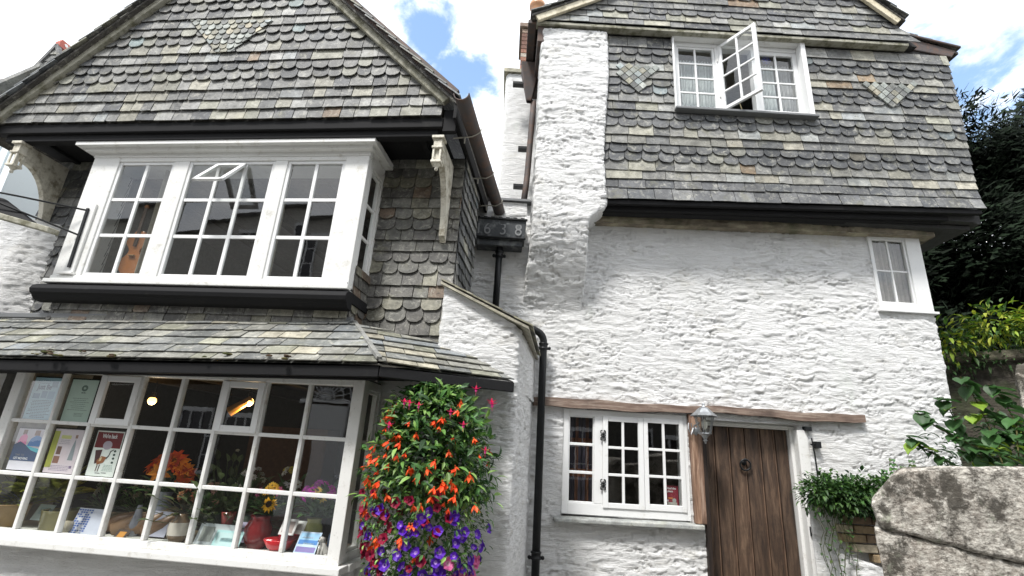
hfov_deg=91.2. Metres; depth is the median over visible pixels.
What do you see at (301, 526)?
greeting card
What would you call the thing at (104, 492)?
bouquet
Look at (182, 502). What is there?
bouquet
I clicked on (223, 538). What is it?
greeting card
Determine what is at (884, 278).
curtain
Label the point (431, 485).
hanging basket
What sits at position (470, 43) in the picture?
sky
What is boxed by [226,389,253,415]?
pendant lamp
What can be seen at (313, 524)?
vase
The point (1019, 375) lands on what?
granite post
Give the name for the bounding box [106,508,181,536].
driftwood
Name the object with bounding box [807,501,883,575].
planter wall
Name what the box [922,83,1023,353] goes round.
yew tree
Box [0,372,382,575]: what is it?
shop window
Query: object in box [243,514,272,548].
vase
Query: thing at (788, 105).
curtain
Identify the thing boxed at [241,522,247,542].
greeting card
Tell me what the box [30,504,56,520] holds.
greeting card
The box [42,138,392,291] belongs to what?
bay window
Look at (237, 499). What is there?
bouquet
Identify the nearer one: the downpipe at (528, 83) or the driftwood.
the driftwood
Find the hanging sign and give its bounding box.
[0,192,97,274]
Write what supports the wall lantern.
attached to the white cottage at (669, 268)
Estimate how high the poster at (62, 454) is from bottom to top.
0.323 m
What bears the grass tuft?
on the planter wall at (868, 563)
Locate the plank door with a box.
[706,426,800,575]
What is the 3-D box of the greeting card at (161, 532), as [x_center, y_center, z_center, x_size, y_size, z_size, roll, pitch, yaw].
[-2.485,1.662,3.536,0.160,0.157,0.052,1,-18,7]
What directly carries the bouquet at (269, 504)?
in the vase at (258, 529)
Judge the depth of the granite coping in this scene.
1.87 m
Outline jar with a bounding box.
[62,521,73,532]
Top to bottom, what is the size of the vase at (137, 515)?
0.200 m
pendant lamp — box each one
[147,381,157,404]
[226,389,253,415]
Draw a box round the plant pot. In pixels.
[37,508,79,530]
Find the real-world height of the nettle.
0.337 m
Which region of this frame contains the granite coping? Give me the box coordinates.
[871,466,1023,563]
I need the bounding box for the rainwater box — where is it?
[475,215,527,252]
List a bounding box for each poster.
[5,427,45,471]
[22,376,62,419]
[41,427,85,474]
[59,378,100,421]
[84,429,126,477]
[666,485,678,505]
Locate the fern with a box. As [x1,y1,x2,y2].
[944,342,1023,379]
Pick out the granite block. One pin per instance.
(901, 554)
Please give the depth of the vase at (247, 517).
3.50 m
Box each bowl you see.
[263,536,295,550]
[278,534,299,550]
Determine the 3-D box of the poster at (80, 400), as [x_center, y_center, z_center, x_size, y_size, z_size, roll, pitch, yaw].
[-3.201,0.841,3.728,0.258,0.331,0.007,1,-18,7]
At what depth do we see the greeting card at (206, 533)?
3.41 m
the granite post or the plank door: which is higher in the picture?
the granite post
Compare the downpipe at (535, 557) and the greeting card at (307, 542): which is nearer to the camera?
the greeting card at (307, 542)
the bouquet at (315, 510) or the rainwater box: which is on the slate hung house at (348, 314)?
the bouquet at (315, 510)
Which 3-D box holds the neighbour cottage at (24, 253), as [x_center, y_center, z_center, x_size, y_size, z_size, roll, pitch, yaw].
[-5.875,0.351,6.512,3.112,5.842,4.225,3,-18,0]
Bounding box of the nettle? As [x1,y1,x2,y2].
[823,458,916,487]
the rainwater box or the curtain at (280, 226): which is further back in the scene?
the rainwater box
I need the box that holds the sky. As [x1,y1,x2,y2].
[0,0,1023,271]
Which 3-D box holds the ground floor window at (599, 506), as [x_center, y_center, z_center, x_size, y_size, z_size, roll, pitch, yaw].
[1.080,1.683,4.722,1.360,1.005,0.160,3,-18,0]
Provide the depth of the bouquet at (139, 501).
3.75 m
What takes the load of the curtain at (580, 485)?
hanging from the white cottage at (669, 268)
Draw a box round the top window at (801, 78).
[671,22,819,120]
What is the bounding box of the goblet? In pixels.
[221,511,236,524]
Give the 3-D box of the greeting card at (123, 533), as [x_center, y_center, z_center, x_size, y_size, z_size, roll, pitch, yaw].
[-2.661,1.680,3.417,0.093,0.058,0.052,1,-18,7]
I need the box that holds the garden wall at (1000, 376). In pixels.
[944,349,1023,466]
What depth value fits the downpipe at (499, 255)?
5.17 m
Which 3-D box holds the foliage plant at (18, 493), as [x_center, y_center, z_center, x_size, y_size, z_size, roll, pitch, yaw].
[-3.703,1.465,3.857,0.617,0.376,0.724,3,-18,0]
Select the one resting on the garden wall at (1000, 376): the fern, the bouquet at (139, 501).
the fern
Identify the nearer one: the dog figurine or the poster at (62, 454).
the dog figurine
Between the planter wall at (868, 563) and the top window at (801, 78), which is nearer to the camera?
the planter wall at (868, 563)
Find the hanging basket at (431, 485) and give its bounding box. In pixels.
[346,377,507,575]
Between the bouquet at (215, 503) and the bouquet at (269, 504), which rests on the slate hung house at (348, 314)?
the bouquet at (215, 503)
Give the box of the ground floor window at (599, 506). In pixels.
[553,409,704,529]
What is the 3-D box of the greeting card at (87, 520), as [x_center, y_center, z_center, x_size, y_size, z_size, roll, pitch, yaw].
[-2.986,1.652,3.530,0.225,0.178,0.052,1,-18,7]
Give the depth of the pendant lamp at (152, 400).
4.89 m
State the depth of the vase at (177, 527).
3.39 m
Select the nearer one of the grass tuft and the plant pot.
the plant pot
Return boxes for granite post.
[1015,363,1023,418]
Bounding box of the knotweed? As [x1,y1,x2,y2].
[903,376,1023,466]
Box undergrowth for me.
[914,400,1023,466]
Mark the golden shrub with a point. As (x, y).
(962, 342)
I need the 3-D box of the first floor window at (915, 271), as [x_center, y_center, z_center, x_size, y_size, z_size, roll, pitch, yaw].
[4.163,-0.093,5.609,0.620,0.905,0.525,3,-18,0]
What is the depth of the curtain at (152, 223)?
4.37 m
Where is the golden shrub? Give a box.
[935,297,1023,368]
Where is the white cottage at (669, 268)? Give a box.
[471,0,985,575]
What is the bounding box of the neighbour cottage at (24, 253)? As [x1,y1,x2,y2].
[0,63,61,391]
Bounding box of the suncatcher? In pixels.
[762,57,770,63]
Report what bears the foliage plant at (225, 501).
in the vase at (247, 517)
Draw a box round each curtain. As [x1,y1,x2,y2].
[134,169,170,273]
[269,169,292,275]
[569,417,591,501]
[679,60,714,107]
[761,65,777,110]
[777,66,797,111]
[872,241,910,302]
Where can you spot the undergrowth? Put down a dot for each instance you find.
(979, 437)
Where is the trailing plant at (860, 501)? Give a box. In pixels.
[792,465,889,524]
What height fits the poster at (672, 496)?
0.190 m
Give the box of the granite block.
[874,521,1023,575]
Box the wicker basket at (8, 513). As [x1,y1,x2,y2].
[0,501,33,526]
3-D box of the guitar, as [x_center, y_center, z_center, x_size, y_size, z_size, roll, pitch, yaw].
[-3.325,-0.434,4.464,0.260,0.663,0.064,1,-18,7]
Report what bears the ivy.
attached to the planter wall at (868, 563)
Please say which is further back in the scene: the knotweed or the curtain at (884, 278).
the curtain at (884, 278)
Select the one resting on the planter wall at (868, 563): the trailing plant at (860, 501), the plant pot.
the trailing plant at (860, 501)
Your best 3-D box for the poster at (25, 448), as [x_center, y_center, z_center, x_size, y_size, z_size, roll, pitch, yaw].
[-3.529,1.174,3.651,0.249,0.308,0.008,1,-18,7]
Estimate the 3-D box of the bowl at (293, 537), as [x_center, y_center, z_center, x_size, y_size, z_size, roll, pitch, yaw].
[-1.509,1.718,3.404,0.158,0.100,0.158,3,-18,0]
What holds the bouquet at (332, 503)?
on the slate hung house at (348, 314)
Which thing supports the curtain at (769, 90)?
hanging from the white cottage at (669, 268)
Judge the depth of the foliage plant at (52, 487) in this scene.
3.76 m
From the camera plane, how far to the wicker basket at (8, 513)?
3.56 m
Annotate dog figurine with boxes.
[316,536,327,554]
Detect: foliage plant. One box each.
[0,457,80,505]
[4,465,95,500]
[136,448,297,528]
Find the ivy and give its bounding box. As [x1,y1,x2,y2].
[814,491,861,575]
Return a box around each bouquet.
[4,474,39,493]
[76,471,139,509]
[112,479,174,511]
[126,450,199,491]
[162,483,211,516]
[167,482,228,519]
[212,467,268,507]
[246,481,305,515]
[254,466,311,506]
[292,474,354,517]
[297,480,336,516]
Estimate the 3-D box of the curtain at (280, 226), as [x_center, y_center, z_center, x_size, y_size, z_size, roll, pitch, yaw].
[-2.033,-0.515,4.236,0.180,1.100,0.052,1,-18,6]
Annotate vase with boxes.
[128,505,142,536]
[155,492,173,510]
[166,514,189,542]
[239,514,250,544]
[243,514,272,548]
[304,517,322,550]
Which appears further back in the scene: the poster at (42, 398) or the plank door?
the plank door
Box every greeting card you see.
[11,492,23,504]
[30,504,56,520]
[69,508,103,534]
[113,529,130,537]
[149,511,172,537]
[193,523,235,544]
[211,530,243,546]
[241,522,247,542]
[278,519,298,535]
[293,531,321,553]
[294,521,307,533]
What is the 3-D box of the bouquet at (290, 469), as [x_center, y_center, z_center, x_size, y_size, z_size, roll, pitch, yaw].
[-1.613,1.440,3.650,0.464,0.274,0.452,3,-18,0]
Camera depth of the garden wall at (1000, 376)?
5.37 m
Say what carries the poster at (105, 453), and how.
attached to the slate hung house at (348, 314)
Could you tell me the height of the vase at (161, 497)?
0.290 m
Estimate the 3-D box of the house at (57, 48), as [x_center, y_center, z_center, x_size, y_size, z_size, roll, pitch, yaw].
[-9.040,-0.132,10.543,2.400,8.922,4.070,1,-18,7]
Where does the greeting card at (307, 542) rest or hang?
on the slate hung house at (348, 314)
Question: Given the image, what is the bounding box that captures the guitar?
[118,205,149,273]
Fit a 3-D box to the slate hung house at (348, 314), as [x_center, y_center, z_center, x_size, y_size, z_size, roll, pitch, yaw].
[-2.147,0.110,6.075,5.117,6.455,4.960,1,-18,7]
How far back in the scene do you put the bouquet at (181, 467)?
3.68 m
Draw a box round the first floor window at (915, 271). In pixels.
[866,236,939,315]
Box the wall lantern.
[688,403,717,443]
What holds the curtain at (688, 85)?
hanging from the white cottage at (669, 268)
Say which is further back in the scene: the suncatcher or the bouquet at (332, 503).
the suncatcher
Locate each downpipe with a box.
[492,246,505,306]
[513,61,536,198]
[527,326,550,575]
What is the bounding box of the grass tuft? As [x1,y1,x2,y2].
[807,473,876,492]
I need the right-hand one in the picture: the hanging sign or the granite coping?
the granite coping
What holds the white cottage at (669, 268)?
on the ground
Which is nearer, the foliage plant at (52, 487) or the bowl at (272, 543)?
the bowl at (272, 543)
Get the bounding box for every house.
[0,0,540,575]
[35,40,69,64]
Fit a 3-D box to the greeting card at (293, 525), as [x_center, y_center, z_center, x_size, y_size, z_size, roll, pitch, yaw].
[-1.497,1.601,3.364,0.106,0.091,0.052,1,-18,7]

